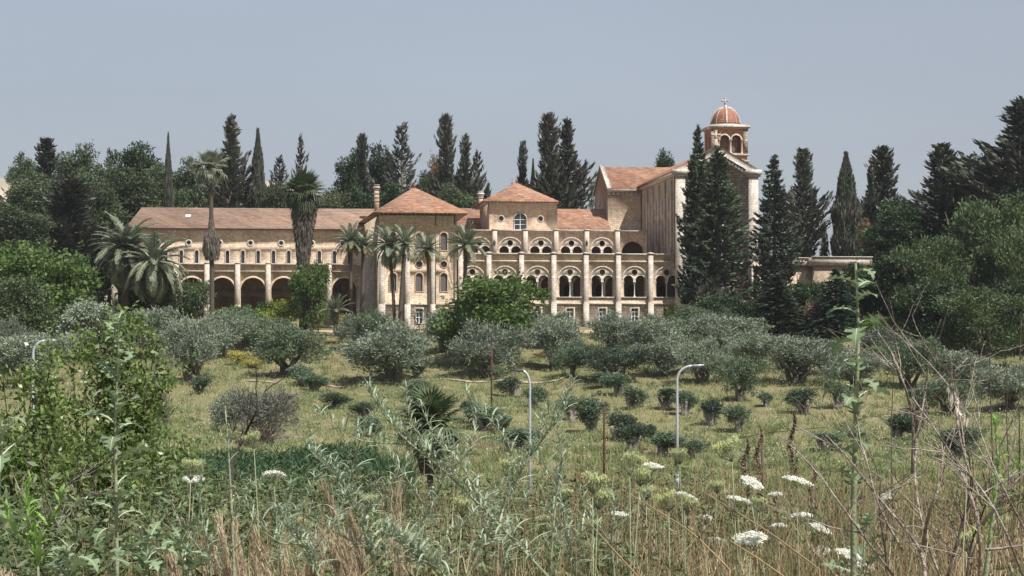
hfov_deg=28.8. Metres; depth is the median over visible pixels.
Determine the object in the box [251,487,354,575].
silver weed
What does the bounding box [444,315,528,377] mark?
olive tree
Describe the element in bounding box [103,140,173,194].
leafy tree
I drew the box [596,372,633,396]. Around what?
pollarded olive
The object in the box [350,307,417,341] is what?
olive tree
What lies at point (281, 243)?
window
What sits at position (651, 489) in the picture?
wild carrot
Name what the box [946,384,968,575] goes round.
dry oat
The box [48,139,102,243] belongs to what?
leafy tree
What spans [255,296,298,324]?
garden shrub
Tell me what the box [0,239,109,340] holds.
leafy tree
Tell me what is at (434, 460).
silver weed
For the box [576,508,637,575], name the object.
straw stem
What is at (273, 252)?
window
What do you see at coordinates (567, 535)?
silver weed
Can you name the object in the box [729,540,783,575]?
straw stem
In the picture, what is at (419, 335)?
olive tree
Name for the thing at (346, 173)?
leafy tree
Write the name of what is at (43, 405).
leafy shrub
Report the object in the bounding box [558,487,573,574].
wild carrot
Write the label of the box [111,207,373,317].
long arcaded wing
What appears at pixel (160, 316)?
olive tree
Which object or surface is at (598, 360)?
olive tree
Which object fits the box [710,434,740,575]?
wild carrot
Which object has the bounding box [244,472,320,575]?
slender weed
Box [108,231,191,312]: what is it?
canary palm
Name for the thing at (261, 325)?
olive tree
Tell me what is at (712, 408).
pollarded olive
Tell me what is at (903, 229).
leafy tree
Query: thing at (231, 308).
garden shrub
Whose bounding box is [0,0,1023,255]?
sky
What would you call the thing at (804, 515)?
wild carrot
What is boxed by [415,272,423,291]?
window
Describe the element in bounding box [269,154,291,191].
sparse conifer
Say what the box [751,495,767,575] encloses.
wild carrot
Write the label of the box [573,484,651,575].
slender weed
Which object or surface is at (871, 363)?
olive tree
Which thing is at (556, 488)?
silver weed
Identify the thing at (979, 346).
olive tree
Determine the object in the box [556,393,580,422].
pollarded olive
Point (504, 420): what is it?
pollarded olive
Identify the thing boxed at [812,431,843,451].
pollarded olive
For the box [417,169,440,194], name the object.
leafy tree
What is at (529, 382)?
street lamp
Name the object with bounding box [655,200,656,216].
window
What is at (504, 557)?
slender weed
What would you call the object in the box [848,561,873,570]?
wild carrot
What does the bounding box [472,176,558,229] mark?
roof pavilion
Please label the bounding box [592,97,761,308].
church
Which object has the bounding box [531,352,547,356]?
garden shrub
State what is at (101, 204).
leafy tree
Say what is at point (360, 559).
grass plume
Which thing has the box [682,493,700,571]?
wild carrot
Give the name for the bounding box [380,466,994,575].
dark grass clump
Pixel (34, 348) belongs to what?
street lamp
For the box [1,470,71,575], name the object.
slender weed
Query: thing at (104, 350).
olive tree
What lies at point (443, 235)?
window
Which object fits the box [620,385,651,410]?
pollarded olive
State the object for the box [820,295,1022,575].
dead shrub
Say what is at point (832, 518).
seed heads
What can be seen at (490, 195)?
woods
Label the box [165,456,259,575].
slender weed
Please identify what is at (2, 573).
grass plume
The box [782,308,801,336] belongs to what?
garden shrub
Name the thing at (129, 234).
canary palm
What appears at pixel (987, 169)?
leafy tree
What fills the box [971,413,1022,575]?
spiky green weed
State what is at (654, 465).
wild carrot
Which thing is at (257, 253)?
window
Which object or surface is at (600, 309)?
window
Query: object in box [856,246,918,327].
leafy tree
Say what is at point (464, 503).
wild carrot
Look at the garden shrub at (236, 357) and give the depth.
260.84 m
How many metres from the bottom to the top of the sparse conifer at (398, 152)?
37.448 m
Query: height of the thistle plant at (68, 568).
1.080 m
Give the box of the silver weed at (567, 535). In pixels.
[547,463,608,575]
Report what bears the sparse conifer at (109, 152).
on the ground at (328, 324)
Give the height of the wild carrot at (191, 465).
1.216 m
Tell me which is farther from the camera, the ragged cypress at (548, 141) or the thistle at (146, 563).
the ragged cypress at (548, 141)
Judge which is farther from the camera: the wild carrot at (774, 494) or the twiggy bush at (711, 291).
the twiggy bush at (711, 291)
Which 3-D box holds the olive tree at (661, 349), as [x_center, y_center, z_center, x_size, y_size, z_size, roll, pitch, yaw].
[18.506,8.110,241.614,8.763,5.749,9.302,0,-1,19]
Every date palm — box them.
[314,293,353,335]
[330,220,372,314]
[350,230,377,314]
[363,223,411,322]
[385,224,423,325]
[407,231,443,327]
[442,221,491,294]
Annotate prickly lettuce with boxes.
[81,308,155,575]
[821,263,895,575]
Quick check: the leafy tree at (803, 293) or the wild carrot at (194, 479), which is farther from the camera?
the leafy tree at (803, 293)
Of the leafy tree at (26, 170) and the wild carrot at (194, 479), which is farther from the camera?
the leafy tree at (26, 170)
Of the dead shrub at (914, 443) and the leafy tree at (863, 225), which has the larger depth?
the leafy tree at (863, 225)
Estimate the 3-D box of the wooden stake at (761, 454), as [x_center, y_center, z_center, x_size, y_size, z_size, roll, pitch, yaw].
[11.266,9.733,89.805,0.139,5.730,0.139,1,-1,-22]
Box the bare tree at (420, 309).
[409,303,430,332]
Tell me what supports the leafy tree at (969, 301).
on the ground at (328, 324)
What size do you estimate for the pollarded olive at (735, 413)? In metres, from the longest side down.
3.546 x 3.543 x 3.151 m
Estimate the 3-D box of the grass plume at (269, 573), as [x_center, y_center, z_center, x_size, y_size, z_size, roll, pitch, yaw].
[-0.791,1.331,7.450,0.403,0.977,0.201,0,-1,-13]
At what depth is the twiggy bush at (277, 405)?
171.39 m
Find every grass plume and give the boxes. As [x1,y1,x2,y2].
[0,566,16,575]
[163,533,210,575]
[202,509,289,575]
[250,522,352,575]
[320,475,415,575]
[325,515,406,575]
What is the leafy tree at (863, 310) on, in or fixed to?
on the ground at (328, 324)
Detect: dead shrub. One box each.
[13,441,139,565]
[757,362,979,575]
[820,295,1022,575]
[849,404,1023,575]
[859,282,1023,575]
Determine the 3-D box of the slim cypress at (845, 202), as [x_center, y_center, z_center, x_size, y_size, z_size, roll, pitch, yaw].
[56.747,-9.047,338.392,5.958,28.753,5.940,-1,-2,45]
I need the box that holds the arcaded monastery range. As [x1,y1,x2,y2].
[457,208,674,326]
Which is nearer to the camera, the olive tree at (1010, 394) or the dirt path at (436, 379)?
the olive tree at (1010, 394)
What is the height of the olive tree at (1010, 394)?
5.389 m
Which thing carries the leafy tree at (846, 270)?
on the ground at (328, 324)
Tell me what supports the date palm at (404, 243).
on the ground at (328, 324)
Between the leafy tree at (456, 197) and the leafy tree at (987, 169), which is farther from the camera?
the leafy tree at (456, 197)
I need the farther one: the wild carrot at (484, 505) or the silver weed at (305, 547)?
the wild carrot at (484, 505)
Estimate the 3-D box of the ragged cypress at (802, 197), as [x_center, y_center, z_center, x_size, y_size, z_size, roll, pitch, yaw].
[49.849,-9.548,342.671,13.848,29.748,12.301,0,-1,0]
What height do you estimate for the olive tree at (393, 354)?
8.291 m
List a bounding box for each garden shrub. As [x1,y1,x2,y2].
[175,275,216,319]
[206,387,250,431]
[214,304,247,316]
[224,348,254,364]
[239,358,267,367]
[242,301,277,318]
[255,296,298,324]
[298,301,329,329]
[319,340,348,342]
[338,312,359,322]
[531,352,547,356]
[661,304,683,322]
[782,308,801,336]
[790,298,833,333]
[855,312,902,335]
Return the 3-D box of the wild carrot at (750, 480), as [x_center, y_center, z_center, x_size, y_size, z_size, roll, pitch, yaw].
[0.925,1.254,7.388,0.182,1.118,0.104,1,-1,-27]
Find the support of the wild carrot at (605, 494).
on the ground at (328, 324)
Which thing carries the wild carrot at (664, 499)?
on the ground at (328, 324)
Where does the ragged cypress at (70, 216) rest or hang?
on the ground at (328, 324)
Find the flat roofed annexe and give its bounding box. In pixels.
[759,256,872,321]
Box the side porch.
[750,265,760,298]
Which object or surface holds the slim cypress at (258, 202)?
on the ground at (328, 324)
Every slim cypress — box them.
[161,132,174,206]
[247,128,268,207]
[530,158,534,189]
[829,151,862,257]
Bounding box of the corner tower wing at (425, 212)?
[359,182,468,328]
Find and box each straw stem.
[361,525,386,575]
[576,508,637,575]
[627,492,729,575]
[704,492,819,575]
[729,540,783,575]
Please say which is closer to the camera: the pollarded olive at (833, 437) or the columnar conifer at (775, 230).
the pollarded olive at (833, 437)
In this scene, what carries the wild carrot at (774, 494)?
on the ground at (328, 324)
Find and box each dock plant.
[739,437,750,508]
[753,426,767,497]
[786,412,799,513]
[807,467,818,513]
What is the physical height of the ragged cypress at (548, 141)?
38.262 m
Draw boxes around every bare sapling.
[875,363,894,538]
[980,329,1001,469]
[995,340,1020,500]
[1005,320,1023,525]
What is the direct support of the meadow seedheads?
on the ground at (328, 324)
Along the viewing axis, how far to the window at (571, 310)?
312.11 m
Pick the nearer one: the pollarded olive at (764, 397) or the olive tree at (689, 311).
the pollarded olive at (764, 397)
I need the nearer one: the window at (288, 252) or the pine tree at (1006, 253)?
the pine tree at (1006, 253)
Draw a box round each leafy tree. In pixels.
[0,172,58,241]
[0,199,62,274]
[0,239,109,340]
[0,269,62,337]
[4,151,37,217]
[47,296,116,362]
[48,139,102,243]
[56,250,113,310]
[62,162,132,306]
[80,179,132,286]
[92,164,163,281]
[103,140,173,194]
[108,270,189,312]
[137,158,173,205]
[157,155,208,207]
[191,179,224,207]
[254,180,289,207]
[319,185,345,208]
[331,147,359,208]
[341,184,369,208]
[358,179,404,208]
[366,140,397,192]
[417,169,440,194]
[425,266,551,356]
[427,150,439,191]
[436,180,477,207]
[653,147,674,166]
[693,291,746,324]
[730,298,780,332]
[786,275,831,333]
[838,267,884,331]
[839,261,868,290]
[853,197,930,279]
[855,217,878,268]
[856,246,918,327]
[888,276,981,343]
[929,151,980,247]
[967,146,1008,235]
[978,180,1023,257]
[985,276,1023,352]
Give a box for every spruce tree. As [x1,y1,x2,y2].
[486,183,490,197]
[748,273,816,336]
[794,267,862,339]
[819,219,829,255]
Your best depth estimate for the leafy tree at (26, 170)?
399.84 m
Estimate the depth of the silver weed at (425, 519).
6.38 m
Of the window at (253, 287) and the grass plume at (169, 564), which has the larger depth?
the window at (253, 287)
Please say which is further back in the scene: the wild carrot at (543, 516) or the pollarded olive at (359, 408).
the pollarded olive at (359, 408)
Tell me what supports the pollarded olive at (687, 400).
on the ground at (328, 324)
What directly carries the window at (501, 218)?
in the roof pavilion
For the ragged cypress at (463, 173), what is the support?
on the ground at (328, 324)
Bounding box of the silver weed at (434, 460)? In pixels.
[311,374,565,575]
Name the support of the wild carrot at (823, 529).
on the ground at (328, 324)
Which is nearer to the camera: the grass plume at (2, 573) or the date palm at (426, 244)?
the grass plume at (2, 573)
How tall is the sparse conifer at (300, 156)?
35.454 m
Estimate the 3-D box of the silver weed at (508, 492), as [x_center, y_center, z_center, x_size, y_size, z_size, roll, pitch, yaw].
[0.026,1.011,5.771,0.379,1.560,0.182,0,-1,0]
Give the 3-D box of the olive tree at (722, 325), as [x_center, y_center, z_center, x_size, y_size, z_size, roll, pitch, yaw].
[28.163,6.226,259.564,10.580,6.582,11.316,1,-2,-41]
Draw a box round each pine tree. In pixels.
[882,234,976,337]
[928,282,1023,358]
[935,188,1023,326]
[975,220,1023,323]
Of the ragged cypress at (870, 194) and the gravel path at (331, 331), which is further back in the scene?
the ragged cypress at (870, 194)
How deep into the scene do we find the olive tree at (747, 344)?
243.19 m
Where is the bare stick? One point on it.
(240, 443)
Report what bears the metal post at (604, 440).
on the ground at (328, 324)
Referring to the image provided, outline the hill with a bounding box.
[0,178,976,310]
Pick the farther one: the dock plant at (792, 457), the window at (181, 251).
the window at (181, 251)
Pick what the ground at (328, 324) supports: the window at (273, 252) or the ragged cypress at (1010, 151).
the ragged cypress at (1010, 151)
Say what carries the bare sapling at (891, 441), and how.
on the ground at (328, 324)
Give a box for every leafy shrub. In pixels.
[0,323,105,545]
[6,410,175,575]
[45,299,198,530]
[120,420,223,535]
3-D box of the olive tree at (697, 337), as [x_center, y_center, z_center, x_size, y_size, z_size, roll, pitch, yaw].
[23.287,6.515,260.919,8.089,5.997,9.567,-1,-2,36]
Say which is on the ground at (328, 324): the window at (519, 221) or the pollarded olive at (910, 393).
the pollarded olive at (910, 393)
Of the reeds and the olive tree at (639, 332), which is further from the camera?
the olive tree at (639, 332)
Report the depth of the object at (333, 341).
281.30 m
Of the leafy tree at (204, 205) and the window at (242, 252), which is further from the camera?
the leafy tree at (204, 205)
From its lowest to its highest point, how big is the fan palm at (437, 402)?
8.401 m
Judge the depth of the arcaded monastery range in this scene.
313.48 m
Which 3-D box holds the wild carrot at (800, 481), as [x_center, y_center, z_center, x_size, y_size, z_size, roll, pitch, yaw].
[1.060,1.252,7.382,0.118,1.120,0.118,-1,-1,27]
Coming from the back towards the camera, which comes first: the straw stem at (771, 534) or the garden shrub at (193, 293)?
the garden shrub at (193, 293)
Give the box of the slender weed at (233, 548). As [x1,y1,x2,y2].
[218,406,255,575]
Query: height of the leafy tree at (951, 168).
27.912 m
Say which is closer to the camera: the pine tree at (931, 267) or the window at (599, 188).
the pine tree at (931, 267)
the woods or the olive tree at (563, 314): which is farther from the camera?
the woods
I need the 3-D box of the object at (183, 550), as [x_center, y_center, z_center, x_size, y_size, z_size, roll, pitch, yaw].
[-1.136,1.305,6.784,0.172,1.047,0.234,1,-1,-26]
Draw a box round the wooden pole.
[317,312,318,333]
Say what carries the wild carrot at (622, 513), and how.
on the ground at (328, 324)
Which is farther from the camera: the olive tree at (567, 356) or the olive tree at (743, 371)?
the olive tree at (567, 356)
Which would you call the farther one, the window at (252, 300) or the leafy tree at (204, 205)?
the leafy tree at (204, 205)
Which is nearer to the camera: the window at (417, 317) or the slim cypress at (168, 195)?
the window at (417, 317)
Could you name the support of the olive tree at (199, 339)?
on the ground at (328, 324)
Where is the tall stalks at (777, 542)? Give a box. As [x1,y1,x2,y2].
[4,444,1023,575]
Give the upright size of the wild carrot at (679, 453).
1.185 m
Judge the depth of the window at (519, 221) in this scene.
324.71 m
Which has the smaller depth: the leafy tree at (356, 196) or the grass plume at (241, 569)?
the grass plume at (241, 569)
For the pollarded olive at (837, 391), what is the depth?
208.61 m
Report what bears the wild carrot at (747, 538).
on the ground at (328, 324)
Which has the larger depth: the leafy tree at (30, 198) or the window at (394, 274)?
the leafy tree at (30, 198)
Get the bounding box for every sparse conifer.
[103,148,113,309]
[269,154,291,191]
[291,133,308,190]
[360,122,431,202]
[470,149,491,198]
[588,190,593,208]
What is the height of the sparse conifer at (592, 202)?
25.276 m
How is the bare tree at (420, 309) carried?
on the ground at (328, 324)
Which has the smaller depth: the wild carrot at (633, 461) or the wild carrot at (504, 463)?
the wild carrot at (633, 461)
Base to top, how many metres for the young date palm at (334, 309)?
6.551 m
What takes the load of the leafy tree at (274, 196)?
on the ground at (328, 324)
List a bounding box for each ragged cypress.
[0,136,63,243]
[1,178,120,301]
[187,113,264,207]
[340,132,381,208]
[415,113,471,198]
[441,132,488,202]
[517,140,533,188]
[518,111,581,208]
[536,116,597,208]
[781,147,834,257]
[844,144,919,259]
[850,163,883,267]
[876,142,980,255]
[926,95,1023,283]
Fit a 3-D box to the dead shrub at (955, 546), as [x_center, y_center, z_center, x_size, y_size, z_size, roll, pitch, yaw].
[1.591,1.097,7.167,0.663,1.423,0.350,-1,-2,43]
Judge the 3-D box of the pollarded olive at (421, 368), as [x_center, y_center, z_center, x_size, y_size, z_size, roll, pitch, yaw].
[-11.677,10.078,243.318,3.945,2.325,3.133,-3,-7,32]
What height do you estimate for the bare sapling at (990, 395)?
2.073 m
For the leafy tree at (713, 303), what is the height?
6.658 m
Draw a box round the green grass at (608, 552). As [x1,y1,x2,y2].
[48,491,1023,575]
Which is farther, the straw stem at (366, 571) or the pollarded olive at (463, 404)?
the pollarded olive at (463, 404)
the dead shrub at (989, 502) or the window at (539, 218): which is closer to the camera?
the dead shrub at (989, 502)
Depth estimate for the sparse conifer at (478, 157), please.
378.46 m
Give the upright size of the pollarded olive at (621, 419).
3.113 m
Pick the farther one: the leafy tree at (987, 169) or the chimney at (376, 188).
the chimney at (376, 188)
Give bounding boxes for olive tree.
[0,315,42,376]
[0,328,83,383]
[95,323,125,354]
[121,305,190,358]
[147,314,241,381]
[196,307,258,358]
[235,305,267,345]
[239,313,293,345]
[244,321,334,377]
[331,312,365,342]
[332,317,441,383]
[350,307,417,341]
[406,329,427,359]
[418,309,469,352]
[437,331,473,360]
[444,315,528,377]
[515,313,583,369]
[527,311,578,347]
[548,337,594,377]
[571,342,655,374]
[584,307,633,352]
[610,312,696,353]
[628,331,684,376]
[655,316,716,345]
[671,334,735,383]
[672,303,732,323]
[684,311,775,356]
[706,352,770,401]
[720,328,776,369]
[759,331,853,383]
[813,348,897,390]
[853,325,914,354]
[872,333,947,388]
[915,375,980,415]
[923,347,998,384]
[957,327,1015,357]
[968,362,1023,409]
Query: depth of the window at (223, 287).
329.18 m
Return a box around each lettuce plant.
[0,414,37,528]
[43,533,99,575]
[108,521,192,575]
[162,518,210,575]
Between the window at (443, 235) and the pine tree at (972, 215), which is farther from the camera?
the window at (443, 235)
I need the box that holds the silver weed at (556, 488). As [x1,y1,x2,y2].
[523,411,577,575]
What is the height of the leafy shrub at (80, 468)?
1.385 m
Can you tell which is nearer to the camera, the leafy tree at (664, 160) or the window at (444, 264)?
the window at (444, 264)
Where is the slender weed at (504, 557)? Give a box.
[463,478,537,575]
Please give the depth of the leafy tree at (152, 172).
385.95 m
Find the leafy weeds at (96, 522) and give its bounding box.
[0,437,1023,575]
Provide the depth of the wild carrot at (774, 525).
9.69 m
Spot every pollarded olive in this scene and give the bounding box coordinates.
[190,375,215,394]
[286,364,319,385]
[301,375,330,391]
[315,390,353,408]
[345,401,375,416]
[354,416,389,436]
[401,378,433,397]
[403,362,427,378]
[458,399,480,422]
[460,403,508,431]
[488,426,544,451]
[489,414,513,432]
[490,365,506,379]
[492,375,523,396]
[521,384,552,408]
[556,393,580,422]
[567,395,610,431]
[588,371,615,387]
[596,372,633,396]
[602,409,640,440]
[612,422,660,451]
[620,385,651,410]
[649,431,687,456]
[654,387,679,409]
[670,389,701,415]
[679,438,709,459]
[699,398,723,425]
[720,403,752,432]
[757,391,773,406]
[781,387,818,414]
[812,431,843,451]
[820,378,853,409]
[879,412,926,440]
[905,389,934,409]
[933,424,987,459]
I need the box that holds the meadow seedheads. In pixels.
[0,333,1023,464]
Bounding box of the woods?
[0,172,959,236]
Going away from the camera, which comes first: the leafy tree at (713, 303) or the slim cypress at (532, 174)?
the leafy tree at (713, 303)
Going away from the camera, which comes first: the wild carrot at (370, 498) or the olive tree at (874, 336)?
the wild carrot at (370, 498)
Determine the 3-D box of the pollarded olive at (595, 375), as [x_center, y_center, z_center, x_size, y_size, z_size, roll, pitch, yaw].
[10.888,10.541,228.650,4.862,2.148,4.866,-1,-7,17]
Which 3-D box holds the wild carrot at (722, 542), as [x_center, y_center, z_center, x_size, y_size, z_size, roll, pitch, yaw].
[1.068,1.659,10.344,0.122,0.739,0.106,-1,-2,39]
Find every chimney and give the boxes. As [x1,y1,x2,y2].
[373,185,379,210]
[477,191,483,209]
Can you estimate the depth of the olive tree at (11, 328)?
241.89 m
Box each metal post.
[491,343,491,405]
[603,405,605,487]
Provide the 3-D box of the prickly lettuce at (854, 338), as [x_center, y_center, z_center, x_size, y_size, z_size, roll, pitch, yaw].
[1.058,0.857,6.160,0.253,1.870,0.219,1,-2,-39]
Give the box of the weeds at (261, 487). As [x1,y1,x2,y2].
[0,460,1023,575]
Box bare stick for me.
[230,367,293,560]
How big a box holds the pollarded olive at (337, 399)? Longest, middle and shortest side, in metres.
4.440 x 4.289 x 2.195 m
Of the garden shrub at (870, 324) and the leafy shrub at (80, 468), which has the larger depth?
the garden shrub at (870, 324)
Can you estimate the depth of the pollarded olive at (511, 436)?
160.78 m
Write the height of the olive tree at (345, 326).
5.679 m
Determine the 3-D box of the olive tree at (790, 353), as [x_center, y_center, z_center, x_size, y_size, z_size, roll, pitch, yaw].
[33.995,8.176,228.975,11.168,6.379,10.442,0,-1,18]
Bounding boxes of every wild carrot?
[181,458,205,568]
[182,475,204,568]
[212,507,227,566]
[240,428,261,575]
[261,470,285,555]
[296,516,313,557]
[359,491,379,575]
[386,512,403,523]
[453,491,474,575]
[477,491,490,556]
[499,458,515,558]
[536,514,549,565]
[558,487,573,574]
[581,467,608,575]
[584,517,604,575]
[593,485,613,575]
[608,511,631,549]
[623,450,647,575]
[628,464,651,575]
[636,484,656,575]
[643,462,663,575]
[651,486,675,575]
[669,448,687,560]
[676,491,697,569]
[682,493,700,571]
[697,514,713,547]
[706,479,724,569]
[708,537,727,551]
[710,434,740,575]
[725,495,750,575]
[731,530,767,575]
[740,475,764,575]
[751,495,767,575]
[767,491,781,532]
[770,523,787,541]
[782,474,813,575]
[791,512,811,570]
[811,522,831,552]
[813,546,829,555]
[834,548,863,575]
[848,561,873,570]
[882,492,895,499]
[952,526,974,566]
[996,514,1010,562]
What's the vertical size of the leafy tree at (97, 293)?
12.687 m
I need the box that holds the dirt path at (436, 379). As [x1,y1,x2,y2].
[250,375,568,386]
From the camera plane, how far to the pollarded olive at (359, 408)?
198.75 m
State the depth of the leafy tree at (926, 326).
273.15 m
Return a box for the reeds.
[148,439,426,527]
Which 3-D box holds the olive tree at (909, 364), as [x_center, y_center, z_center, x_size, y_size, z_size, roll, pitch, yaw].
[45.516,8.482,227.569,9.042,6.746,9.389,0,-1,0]
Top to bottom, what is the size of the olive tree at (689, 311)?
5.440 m
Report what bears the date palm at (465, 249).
on the ground at (328, 324)
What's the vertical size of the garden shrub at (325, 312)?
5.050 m
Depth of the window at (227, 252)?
329.42 m
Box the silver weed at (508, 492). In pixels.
[458,369,585,575]
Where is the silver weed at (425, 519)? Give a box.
[376,407,484,575]
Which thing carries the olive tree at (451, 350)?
on the ground at (328, 324)
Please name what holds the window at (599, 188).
in the church
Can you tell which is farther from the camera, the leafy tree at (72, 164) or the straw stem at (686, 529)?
the leafy tree at (72, 164)
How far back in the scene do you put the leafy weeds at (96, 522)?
8.87 m
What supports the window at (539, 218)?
in the roof pavilion
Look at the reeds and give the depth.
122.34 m
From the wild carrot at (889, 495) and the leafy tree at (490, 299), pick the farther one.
the leafy tree at (490, 299)
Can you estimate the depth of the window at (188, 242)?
328.77 m
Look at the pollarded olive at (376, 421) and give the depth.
179.40 m
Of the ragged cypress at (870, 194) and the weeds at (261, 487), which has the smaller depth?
the weeds at (261, 487)
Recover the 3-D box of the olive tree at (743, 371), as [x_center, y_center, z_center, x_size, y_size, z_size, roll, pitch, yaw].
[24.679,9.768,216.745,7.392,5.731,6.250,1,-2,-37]
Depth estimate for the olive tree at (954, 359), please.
224.91 m
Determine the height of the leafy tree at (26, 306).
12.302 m
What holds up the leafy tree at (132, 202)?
on the ground at (328, 324)
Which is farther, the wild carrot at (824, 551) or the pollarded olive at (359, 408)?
the pollarded olive at (359, 408)
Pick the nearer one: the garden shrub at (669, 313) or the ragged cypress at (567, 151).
the garden shrub at (669, 313)
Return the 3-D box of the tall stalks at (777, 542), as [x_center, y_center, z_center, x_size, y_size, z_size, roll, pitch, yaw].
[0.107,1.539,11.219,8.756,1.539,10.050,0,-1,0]
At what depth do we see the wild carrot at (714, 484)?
9.78 m
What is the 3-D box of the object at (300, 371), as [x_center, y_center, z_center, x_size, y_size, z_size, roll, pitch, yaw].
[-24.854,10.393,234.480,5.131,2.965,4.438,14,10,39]
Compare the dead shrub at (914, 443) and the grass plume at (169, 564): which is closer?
the dead shrub at (914, 443)
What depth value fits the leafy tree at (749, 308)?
286.70 m
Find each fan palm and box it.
[187,148,230,324]
[281,167,328,329]
[390,383,468,518]
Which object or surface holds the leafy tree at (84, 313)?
on the ground at (328, 324)
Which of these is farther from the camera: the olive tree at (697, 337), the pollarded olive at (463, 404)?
the olive tree at (697, 337)
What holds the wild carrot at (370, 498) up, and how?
on the ground at (328, 324)
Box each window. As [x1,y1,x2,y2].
[178,249,183,262]
[185,239,191,245]
[194,249,198,262]
[218,296,228,310]
[220,285,226,290]
[225,249,229,263]
[240,249,245,263]
[247,240,253,246]
[248,296,258,309]
[251,285,256,290]
[255,250,260,263]
[271,250,275,263]
[278,240,284,246]
[278,296,288,310]
[286,250,290,263]
[317,250,321,263]
[332,250,336,263]
[338,296,348,315]
[388,272,396,291]
[414,307,423,324]
[415,232,423,250]
[415,260,422,267]
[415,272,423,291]
[439,232,447,250]
[439,272,447,291]
[440,260,447,268]
[498,215,504,221]
[513,213,526,229]
[533,307,541,316]
[537,215,543,221]
[565,307,574,321]
[598,307,606,319]
[599,188,600,205]
[630,307,639,321]
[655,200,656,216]
[662,307,669,317]
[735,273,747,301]
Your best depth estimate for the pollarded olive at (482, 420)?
191.03 m
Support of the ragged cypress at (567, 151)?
on the ground at (328, 324)
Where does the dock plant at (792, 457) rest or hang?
on the ground at (328, 324)
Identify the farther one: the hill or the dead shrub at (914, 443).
the hill
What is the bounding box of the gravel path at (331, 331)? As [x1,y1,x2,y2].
[297,329,862,332]
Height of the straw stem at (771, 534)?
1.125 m
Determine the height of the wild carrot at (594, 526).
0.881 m
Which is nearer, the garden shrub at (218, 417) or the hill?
the garden shrub at (218, 417)
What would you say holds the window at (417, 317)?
in the corner tower wing at (425, 212)
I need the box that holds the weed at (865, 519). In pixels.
[821,513,884,575]
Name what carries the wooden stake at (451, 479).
on the ground at (328, 324)
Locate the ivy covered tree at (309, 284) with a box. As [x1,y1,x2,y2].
[285,259,332,330]
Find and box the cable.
[679,427,825,446]
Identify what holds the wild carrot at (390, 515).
on the ground at (328, 324)
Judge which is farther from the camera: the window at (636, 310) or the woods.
the woods
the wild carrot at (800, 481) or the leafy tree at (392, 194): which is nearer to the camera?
the wild carrot at (800, 481)
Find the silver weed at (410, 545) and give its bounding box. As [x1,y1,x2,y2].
[364,504,484,575]
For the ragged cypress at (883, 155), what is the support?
on the ground at (328, 324)
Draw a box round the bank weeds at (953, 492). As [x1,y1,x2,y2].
[254,481,1016,533]
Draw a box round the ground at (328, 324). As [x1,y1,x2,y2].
[0,316,1023,537]
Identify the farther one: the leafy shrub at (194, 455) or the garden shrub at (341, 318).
the garden shrub at (341, 318)
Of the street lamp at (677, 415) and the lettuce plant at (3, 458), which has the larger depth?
the street lamp at (677, 415)
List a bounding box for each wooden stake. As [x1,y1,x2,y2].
[451,448,452,508]
[760,442,762,514]
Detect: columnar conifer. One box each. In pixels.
[669,124,721,317]
[669,146,765,323]
[742,154,808,328]
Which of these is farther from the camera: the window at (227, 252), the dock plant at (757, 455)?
the window at (227, 252)
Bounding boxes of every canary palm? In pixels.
[88,211,164,331]
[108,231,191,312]
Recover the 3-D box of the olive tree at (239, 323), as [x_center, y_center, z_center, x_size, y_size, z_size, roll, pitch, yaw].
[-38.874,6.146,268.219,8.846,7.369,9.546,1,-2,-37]
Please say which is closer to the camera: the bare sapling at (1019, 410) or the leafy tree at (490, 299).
the bare sapling at (1019, 410)
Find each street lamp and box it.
[31,340,56,424]
[509,369,530,505]
[675,364,704,488]
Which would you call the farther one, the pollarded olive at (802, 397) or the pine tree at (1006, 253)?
the pine tree at (1006, 253)
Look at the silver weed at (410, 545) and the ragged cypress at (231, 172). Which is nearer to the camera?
the silver weed at (410, 545)
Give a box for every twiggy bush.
[127,384,174,436]
[215,383,307,445]
[689,276,735,310]
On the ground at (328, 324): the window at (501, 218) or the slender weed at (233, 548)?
the slender weed at (233, 548)
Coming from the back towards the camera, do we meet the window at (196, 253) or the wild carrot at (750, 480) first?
the window at (196, 253)
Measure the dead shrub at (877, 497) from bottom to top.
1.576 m
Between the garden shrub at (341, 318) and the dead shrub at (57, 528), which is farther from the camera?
the garden shrub at (341, 318)
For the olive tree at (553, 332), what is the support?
on the ground at (328, 324)
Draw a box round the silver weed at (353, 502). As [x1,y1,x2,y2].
[294,397,413,575]
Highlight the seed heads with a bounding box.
[0,446,1023,575]
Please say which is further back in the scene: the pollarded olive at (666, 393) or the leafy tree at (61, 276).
the leafy tree at (61, 276)

